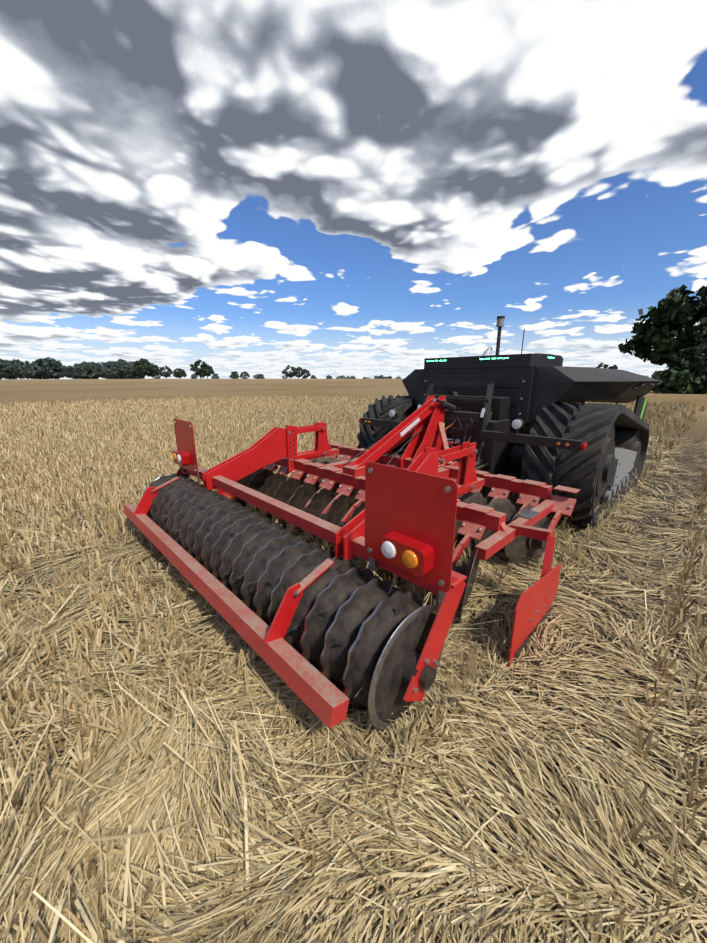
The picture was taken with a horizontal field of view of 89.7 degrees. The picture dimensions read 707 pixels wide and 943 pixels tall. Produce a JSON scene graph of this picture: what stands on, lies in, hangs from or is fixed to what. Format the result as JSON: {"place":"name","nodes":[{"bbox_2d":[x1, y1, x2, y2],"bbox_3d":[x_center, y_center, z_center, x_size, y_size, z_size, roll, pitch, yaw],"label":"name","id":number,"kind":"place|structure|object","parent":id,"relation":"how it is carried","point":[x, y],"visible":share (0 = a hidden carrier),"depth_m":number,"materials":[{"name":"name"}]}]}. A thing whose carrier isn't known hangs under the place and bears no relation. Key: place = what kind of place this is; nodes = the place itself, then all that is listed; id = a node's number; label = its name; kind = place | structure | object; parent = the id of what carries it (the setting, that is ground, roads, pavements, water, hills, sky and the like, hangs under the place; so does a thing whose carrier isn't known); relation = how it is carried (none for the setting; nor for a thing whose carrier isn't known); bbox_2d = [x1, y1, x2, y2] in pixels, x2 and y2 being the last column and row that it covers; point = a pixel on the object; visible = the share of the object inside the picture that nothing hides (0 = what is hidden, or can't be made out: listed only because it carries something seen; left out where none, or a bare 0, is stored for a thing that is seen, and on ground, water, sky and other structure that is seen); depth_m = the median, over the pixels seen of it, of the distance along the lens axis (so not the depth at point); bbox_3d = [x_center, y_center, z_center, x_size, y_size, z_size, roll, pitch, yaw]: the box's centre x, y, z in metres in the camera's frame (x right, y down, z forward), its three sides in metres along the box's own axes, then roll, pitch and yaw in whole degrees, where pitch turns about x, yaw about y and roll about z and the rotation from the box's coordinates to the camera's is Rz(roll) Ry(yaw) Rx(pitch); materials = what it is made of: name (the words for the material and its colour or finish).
{"place":"outdoors","nodes":[
{"label":"outdoors","id":0,"kind":"place"},
{"bbox_2d":[0,379,706,942],"bbox_3d":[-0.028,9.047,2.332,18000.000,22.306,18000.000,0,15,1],"label":"field ground","id":1,"kind":"structure","parent":0,"point":[24,391],"depth_m":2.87,"materials":[{"name":"beige plant"}]},
{"bbox_2d":[0,358,16,379],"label":"forest tree","id":2,"kind":"object","parent":1,"relation":"on","point":[9,369],"visible":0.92,"depth_m":326.24,"materials":[{"name":"green plant"}]},
{"bbox_2d":[0,362,23,378],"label":"forest tree","id":3,"kind":"object","parent":1,"relation":"on","point":[19,371],"visible":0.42,"depth_m":337.49,"materials":[{"name":"green plant"}]},
{"bbox_2d":[9,359,35,378],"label":"forest tree","id":4,"kind":"object","parent":1,"relation":"on","point":[28,371],"visible":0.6,"depth_m":370.71,"materials":[{"name":"green plant"}]},
{"bbox_2d":[31,357,65,378],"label":"forest tree","id":5,"kind":"object","parent":1,"relation":"on","point":[46,369],"visible":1,"depth_m":383.04,"materials":[{"name":"green plant"}]},
{"bbox_2d":[63,365,81,378],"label":"forest tree","id":6,"kind":"object","parent":1,"relation":"on","point":[69,369],"visible":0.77,"depth_m":407.76,"materials":[{"name":"green plant"}]},
{"bbox_2d":[79,362,98,378],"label":"forest tree","id":7,"kind":"object","parent":1,"relation":"on","point":[86,370],"visible":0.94,"depth_m":380.60,"materials":[{"name":"green plant"}]},
{"bbox_2d":[94,361,123,378],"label":"forest tree","id":8,"kind":"object","parent":1,"relation":"on","point":[114,370],"visible":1,"depth_m":373.56,"materials":[{"name":"green plant"}]},
{"bbox_2d":[116,360,133,378],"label":"forest tree","id":9,"kind":"object","parent":1,"relation":"on","point":[125,369],"visible":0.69,"depth_m":390.75,"materials":[{"name":"green plant"}]},
{"bbox_2d":[127,362,145,378],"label":"forest tree","id":10,"kind":"object","parent":1,"relation":"on","point":[136,376],"visible":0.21,"depth_m":413.25,"materials":[{"name":"green plant"}]},
{"bbox_2d":[131,358,154,378],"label":"tree","id":11,"kind":"object","parent":1,"relation":"on","point":[136,366],"visible":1,"depth_m":273.86,"materials":[{"name":"green plant"}]},
{"bbox_2d":[146,363,161,377],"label":"tree","id":12,"kind":"object","parent":1,"relation":"on","point":[156,372],"visible":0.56,"depth_m":286.55,"materials":[{"name":"green plant"}]},
{"bbox_2d":[159,365,173,378],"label":"tree","id":13,"kind":"object","parent":1,"relation":"on","point":[168,373],"visible":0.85,"depth_m":359.00,"materials":[{"name":"green plant"}]},
{"bbox_2d":[173,368,186,378],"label":"tree","id":14,"kind":"object","parent":1,"relation":"on","point":[180,373],"visible":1,"depth_m":372.37,"materials":[{"name":"green plant"}]},
{"bbox_2d":[190,359,209,378],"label":"tree","id":15,"kind":"object","parent":1,"relation":"on","point":[196,369],"visible":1,"depth_m":316.47,"materials":[{"name":"green plant"}]},
{"bbox_2d":[199,365,214,378],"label":"tree","id":16,"kind":"object","parent":1,"relation":"on","point":[211,371],"visible":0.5,"depth_m":325.79,"materials":[{"name":"green plant"}]},
{"bbox_2d":[211,373,219,378],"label":"tree","id":17,"kind":"object","parent":1,"relation":"on","point":[214,376],"visible":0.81,"depth_m":834.81,"materials":[{"name":"green plant"}]},
{"bbox_2d":[229,371,239,378],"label":"tree","id":18,"kind":"object","parent":1,"relation":"on","point":[234,375],"visible":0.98,"depth_m":474.08,"materials":[{"name":"green plant"}]},
{"bbox_2d":[240,371,249,378],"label":"tree","id":19,"kind":"object","parent":1,"relation":"on","point":[243,374],"visible":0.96,"depth_m":498.19,"materials":[{"name":"green plant"}]},
{"bbox_2d":[256,374,264,378],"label":"tree","id":20,"kind":"object","parent":1,"relation":"on","point":[259,376],"visible":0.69,"depth_m":521.06,"materials":[{"name":"green plant"}]},
{"bbox_2d":[282,365,297,378],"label":"tree","id":21,"kind":"object","parent":1,"relation":"on","point":[290,374],"visible":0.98,"depth_m":395.95,"materials":[{"name":"green plant"}]},
{"bbox_2d":[293,366,304,378],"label":"tree","id":22,"kind":"object","parent":1,"relation":"on","point":[299,369],"visible":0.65,"depth_m":403.75,"materials":[{"name":"green plant"}]},
{"bbox_2d":[302,369,310,377],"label":"tree","id":23,"kind":"object","parent":1,"relation":"on","point":[307,373],"visible":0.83,"depth_m":409.58,"materials":[{"name":"green plant"}]},
{"bbox_2d":[123,396,579,729],"bbox_3d":[0.094,-0.010,3.360,3.373,1.306,3.492,-14,20,-42],"label":"disc harrow","id":24,"kind":"object","parent":1,"relation":"on","point":[365,638],"visible":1,"depth_m":2.04,"materials":[{"name":"metal"}]},
{"bbox_2d":[357,316,662,528],"bbox_3d":[2.474,-1.002,5.323,4.660,2.245,2.998,-14,20,-42],"label":"tractor","id":25,"kind":"object","parent":1,"relation":"on","point":[535,416],"visible":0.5,"depth_m":3.82,"materials":[{"name":"metal"}]},
{"bbox_2d":[595,363,610,368],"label":"tree","id":26,"kind":"object","parent":1,"relation":"on","point":[600,365],"visible":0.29,"depth_m":237.86,"materials":[{"name":"green plant"}]},
{"bbox_2d":[618,285,706,365],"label":"tree","id":27,"kind":"object","parent":1,"relation":"on","point":[677,303],"visible":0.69,"depth_m":53.81,"materials":[{"name":"green plant"}]},
{"bbox_2d":[650,297,706,348],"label":"tree","id":28,"kind":"object","parent":1,"relation":"on","point":[701,308],"visible":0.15,"depth_m":53.87,"materials":[{"name":"green plant"}]},
{"bbox_2d":[651,369,706,393],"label":"hedge","id":29,"kind":"object","parent":1,"relation":"on","point":[680,382],"visible":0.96,"depth_m":35.67,"materials":[{"name":"green plant"}]},
{"bbox_2d":[666,344,706,374],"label":"tree","id":30,"kind":"object","parent":1,"relation":"on","point":[693,361],"visible":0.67,"depth_m":36.28,"materials":[{"name":"green plant"}]},
{"bbox_2d":[0,0,706,378],"label":"sky","id":31,"kind":"structure","parent":0,"point":[360,189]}
]}

